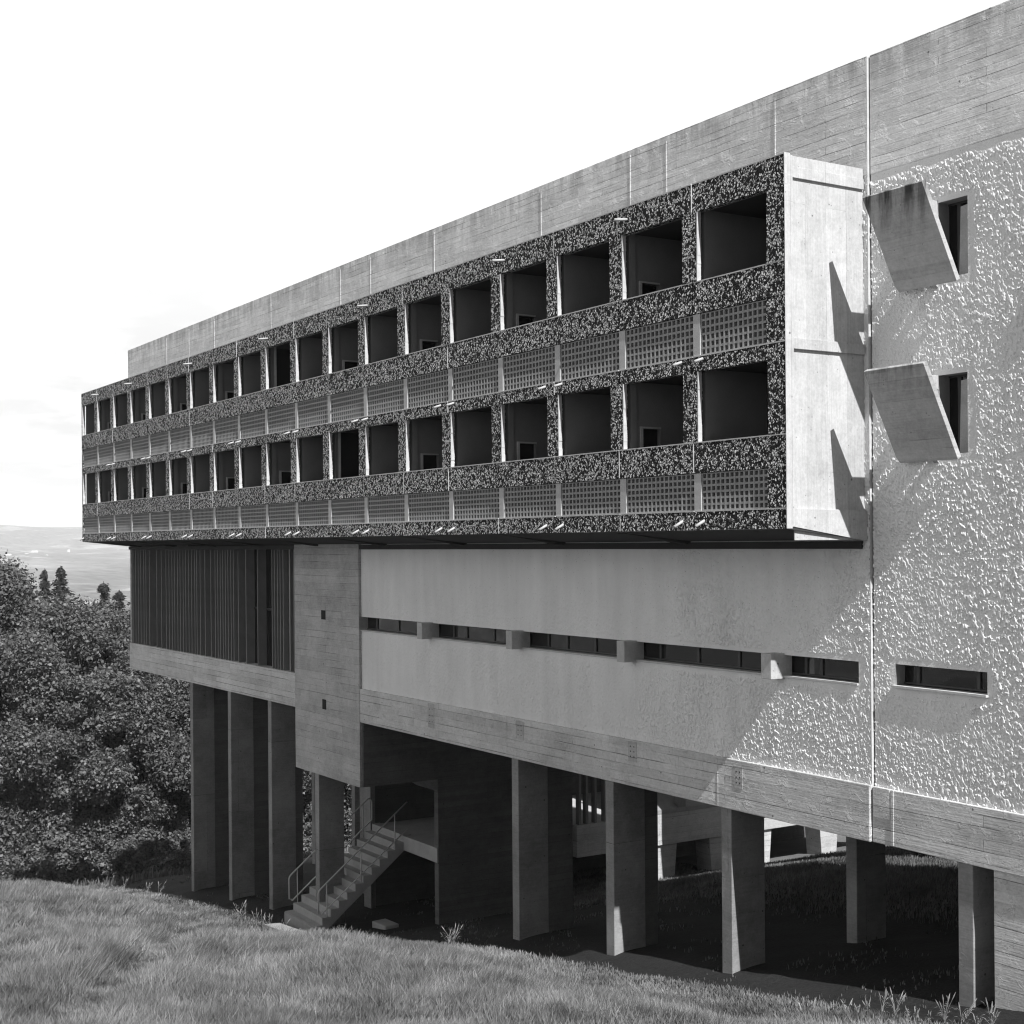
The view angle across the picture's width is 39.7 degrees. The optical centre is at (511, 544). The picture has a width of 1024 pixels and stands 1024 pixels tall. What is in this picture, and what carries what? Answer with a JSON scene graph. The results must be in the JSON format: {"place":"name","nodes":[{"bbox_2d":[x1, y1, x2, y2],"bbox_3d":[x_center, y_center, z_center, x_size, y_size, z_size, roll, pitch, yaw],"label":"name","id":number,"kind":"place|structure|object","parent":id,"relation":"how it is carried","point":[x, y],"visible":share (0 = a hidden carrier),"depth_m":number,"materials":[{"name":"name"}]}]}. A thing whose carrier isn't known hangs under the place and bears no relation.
{"place":"outdoors","nodes":[
{"label":"outdoors","id":0,"kind":"place"},
{"bbox_2d":[0,0,1007,526],"label":"sky","id":1,"kind":"structure","parent":0,"point":[167,167],"materials":[{"name":"white"}]},
{"bbox_2d":[0,525,1023,1023],"bbox_3d":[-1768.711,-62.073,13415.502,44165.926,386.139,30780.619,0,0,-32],"label":"ground","id":2,"kind":"structure","parent":0,"point":[92,567],"depth_m":28.59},
{"bbox_2d":[0,550,81,725],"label":"broadleaf tree","id":3,"kind":"object","parent":2,"relation":"on","point":[18,596],"visible":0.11,"depth_m":96.41,"materials":[{"name":"grey plant"}]},
{"bbox_2d":[0,618,87,862],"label":"broadleaf tree","id":4,"kind":"object","parent":2,"relation":"on","point":[26,670],"visible":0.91,"depth_m":81.36,"materials":[{"name":"grey plant"}]},
{"bbox_2d":[38,569,55,604],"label":"conifer","id":5,"kind":"object","parent":2,"relation":"on","point":[44,584],"visible":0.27,"depth_m":114.84,"materials":[{"name":"grey plant"}]},
{"bbox_2d":[0,826,115,884],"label":"bush","id":6,"kind":"object","parent":2,"relation":"on","point":[64,854],"visible":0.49,"depth_m":73.54,"materials":[{"name":"grey plant"}]},
{"bbox_2d":[50,566,74,607],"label":"conifer","id":7,"kind":"object","parent":2,"relation":"on","point":[61,575],"visible":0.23,"depth_m":113.52,"materials":[{"name":"grey plant"}]},
{"bbox_2d":[0,593,150,863],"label":"broadleaf tree","id":8,"kind":"object","parent":2,"relation":"on","point":[93,639],"visible":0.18,"depth_m":92.56,"materials":[{"name":"grey plant"}]},
{"bbox_2d":[70,596,129,880],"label":"broadleaf tree","id":9,"kind":"object","parent":2,"relation":"on","point":[97,604],"depth_m":106.47,"materials":[{"name":"grey plant"}]},
{"bbox_2d":[96,581,117,868],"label":"conifer","id":10,"kind":"object","parent":2,"relation":"on","point":[103,589],"visible":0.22,"depth_m":119.36,"materials":[{"name":"grey plant"}]},
{"bbox_2d":[24,650,190,881],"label":"broadleaf tree","id":11,"kind":"object","parent":2,"relation":"on","point":[122,700],"visible":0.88,"depth_m":81.45,"materials":[{"name":"grey plant"}]},
{"bbox_2d":[111,590,128,873],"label":"conifer","id":12,"kind":"object","parent":2,"relation":"on","point":[118,597],"visible":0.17,"depth_m":124.05,"materials":[{"name":"grey plant"}]},
{"bbox_2d":[107,825,190,880],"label":"bush","id":13,"kind":"object","parent":2,"relation":"on","point":[146,850],"visible":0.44,"depth_m":74.12,"materials":[{"name":"grey plant"}]},
{"bbox_2d":[166,829,190,845],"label":"bush","id":14,"kind":"object","parent":2,"relation":"on","point":[181,835],"visible":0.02,"depth_m":78.77,"materials":[{"name":"grey plant"}]},
{"bbox_2d":[10,843,351,885],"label":"slope grass","id":15,"kind":"structure","parent":2,"relation":"on","point":[137,877],"depth_m":54.60,"materials":[{"name":"grey plant"}]},
{"bbox_2d":[129,674,311,830],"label":"broadleaf tree","id":16,"kind":"object","parent":2,"relation":"on","point":[183,689],"visible":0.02,"depth_m":86.05,"materials":[{"name":"grey plant"}]},
{"bbox_2d":[231,900,245,917],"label":"tall weed","id":17,"kind":"object","parent":2,"relation":"on","point":[240,909],"visible":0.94,"depth_m":40.83,"materials":[{"name":"grey plant"}]},
{"bbox_2d":[264,923,301,931],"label":"entrance slab","id":18,"kind":"structure","parent":2,"relation":"on","point":[276,925],"depth_m":39.01,"materials":[{"name":"concrete"}]},
{"bbox_2d":[303,801,351,853],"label":"bush","id":19,"kind":"object","parent":2,"relation":"on","point":[307,832],"visible":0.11,"depth_m":79.37,"materials":[{"name":"grey plant"}]},
{"bbox_2d":[303,770,351,816],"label":"broadleaf tree","id":20,"kind":"object","parent":2,"relation":"on","point":[307,799],"visible":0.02,"depth_m":90.42,"materials":[{"name":"grey plant"}]},
{"bbox_2d":[284,798,437,931],"bbox_3d":[-2.918,8.906,39.703,5.800,3.436,3.901,0,0,-32],"label":"outdoor stair","id":21,"kind":"object","parent":2,"relation":"on","point":[374,854],"visible":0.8,"depth_m":39.45,"materials":[{"name":"concrete"}]},
{"bbox_2d":[372,919,398,929],"bbox_3d":[-3.412,10.392,38.245,0.440,0.400,0.700,0,0,-37],"label":"broken concrete step","id":22,"kind":"object","parent":2,"relation":"on","point":[384,924],"visible":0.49,"depth_m":38.11,"materials":[{"name":"grey concrete"}]},
{"bbox_2d":[440,930,457,942],"bbox_3d":[-1.374,8.450,30.408,0.419,0.392,0.296,0,0,-32],"label":"tall weed","id":23,"kind":"object","parent":2,"relation":"on","point":[449,936],"visible":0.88,"depth_m":30.43,"materials":[{"name":"grey plant"}]},
{"bbox_2d":[442,924,462,943],"bbox_3d":[-1.226,8.344,30.263,0.476,0.511,0.386,0,0,-32],"label":"tall weed","id":24,"kind":"object","parent":2,"relation":"on","point":[453,934],"visible":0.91,"depth_m":30.25,"materials":[{"name":"grey plant"}]},
{"bbox_2d":[0,876,973,1023],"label":"meadow grass","id":25,"kind":"structure","parent":2,"relation":"on","point":[68,952],"depth_m":21.25,"materials":[{"name":"grey plant"}]},
{"bbox_2d":[80,0,1023,1011],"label":"convent building","id":26,"kind":"structure","parent":2,"relation":"on","point":[686,462],"depth_m":25.90,"materials":[{"name":"concrete"}]},
{"bbox_2d":[367,617,858,680],"bbox_3d":[0.890,2.012,29.533,0.058,0.326,17.571,0,0,-32],"label":"strip window","id":27,"kind":"structure","parent":26,"relation":"in","point":[807,666],"depth_m":26.56,"materials":[{"name":"black glass"}]},
{"bbox_2d":[904,665,986,691],"bbox_3d":[6.410,1.955,20.777,0.058,0.305,1.700,0,0,-32],"label":"strip window","id":28,"kind":"structure","parent":26,"relation":"in","point":[915,675],"depth_m":20.82,"materials":[{"name":"black glass"}]},
{"bbox_2d":[948,200,967,274],"bbox_3d":[6.526,-4.416,20.523,0.104,1.105,0.530,0,0,-32],"label":"tall window","id":29,"kind":"structure","parent":26,"relation":"in","point":[958,211],"depth_m":20.57,"materials":[{"name":"black glass"}]},
{"bbox_2d":[949,374,967,452],"bbox_3d":[6.535,-1.886,20.541,0.104,1.145,0.520,0,0,-32],"label":"tall window","id":30,"kind":"structure","parent":26,"relation":"in","point":[958,383],"depth_m":20.59,"materials":[{"name":"black glass"}]},
{"bbox_2d":[572,772,836,879],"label":"courtyard wing","id":31,"kind":"structure","parent":2,"relation":"on","point":[687,827],"depth_m":43.05,"materials":[{"name":"grey concrete"}]},
{"bbox_2d":[573,846,958,926],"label":"bank grass","id":32,"kind":"structure","parent":2,"relation":"on","point":[590,886],"depth_m":32.63,"materials":[{"name":"grey plant"}]},
{"bbox_2d":[831,1000,838,1012],"bbox_3d":[4.649,6.697,20.469,0.128,0.227,0.162,0,0,-20],"label":"tall weed","id":33,"kind":"object","parent":2,"relation":"on","point":[835,1006],"visible":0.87,"depth_m":20.46,"materials":[{"name":"grey plant"}]},
{"bbox_2d":[862,998,870,1010],"bbox_3d":[5.110,6.654,20.432,0.138,0.224,0.189,0,0,9],"label":"tall weed","id":34,"kind":"object","parent":2,"relation":"on","point":[867,1004],"visible":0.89,"depth_m":20.43,"materials":[{"name":"grey plant"}]},
{"bbox_2d":[878,989,890,1011],"bbox_3d":[5.266,6.481,19.983,0.196,0.414,0.403,0,0,22],"label":"tall weed","id":35,"kind":"object","parent":2,"relation":"on","point":[885,996],"visible":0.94,"depth_m":20.04,"materials":[{"name":"grey plant"}]},
{"bbox_2d":[886,988,905,1014],"bbox_3d":[5.419,6.453,20.024,0.370,0.440,0.268,0,0,-3],"label":"tall weed","id":36,"kind":"object","parent":2,"relation":"on","point":[903,996],"visible":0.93,"depth_m":20.01,"materials":[{"name":"grey plant"}]},
{"bbox_2d":[935,992,955,1022],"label":"tall weed","id":37,"kind":"object","parent":2,"relation":"on","point":[944,1014],"visible":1,"depth_m":19.24,"materials":[{"name":"grey plant"}]},
{"bbox_2d":[955,999,976,1023],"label":"tall weed","id":38,"kind":"object","parent":2,"relation":"on","point":[969,1012],"visible":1,"depth_m":19.00,"materials":[{"name":"grey plant"}]},
{"bbox_2d":[973,1014,981,1023],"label":"tall weed","id":39,"kind":"object","parent":2,"relation":"on","point":[976,1020],"visible":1,"depth_m":18.76,"materials":[{"name":"grey plant"}]},
{"bbox_2d":[983,999,1000,1023],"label":"tall weed","id":40,"kind":"object","parent":2,"relation":"on","point":[991,1020],"visible":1,"depth_m":18.61,"materials":[{"name":"grey plant"}]},
{"bbox_2d":[117,871,958,1016],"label":"shade grass","id":41,"kind":"structure","parent":0,"point":[756,989],"depth_m":28.01,"materials":[{"name":"grey plant"}]}
]}

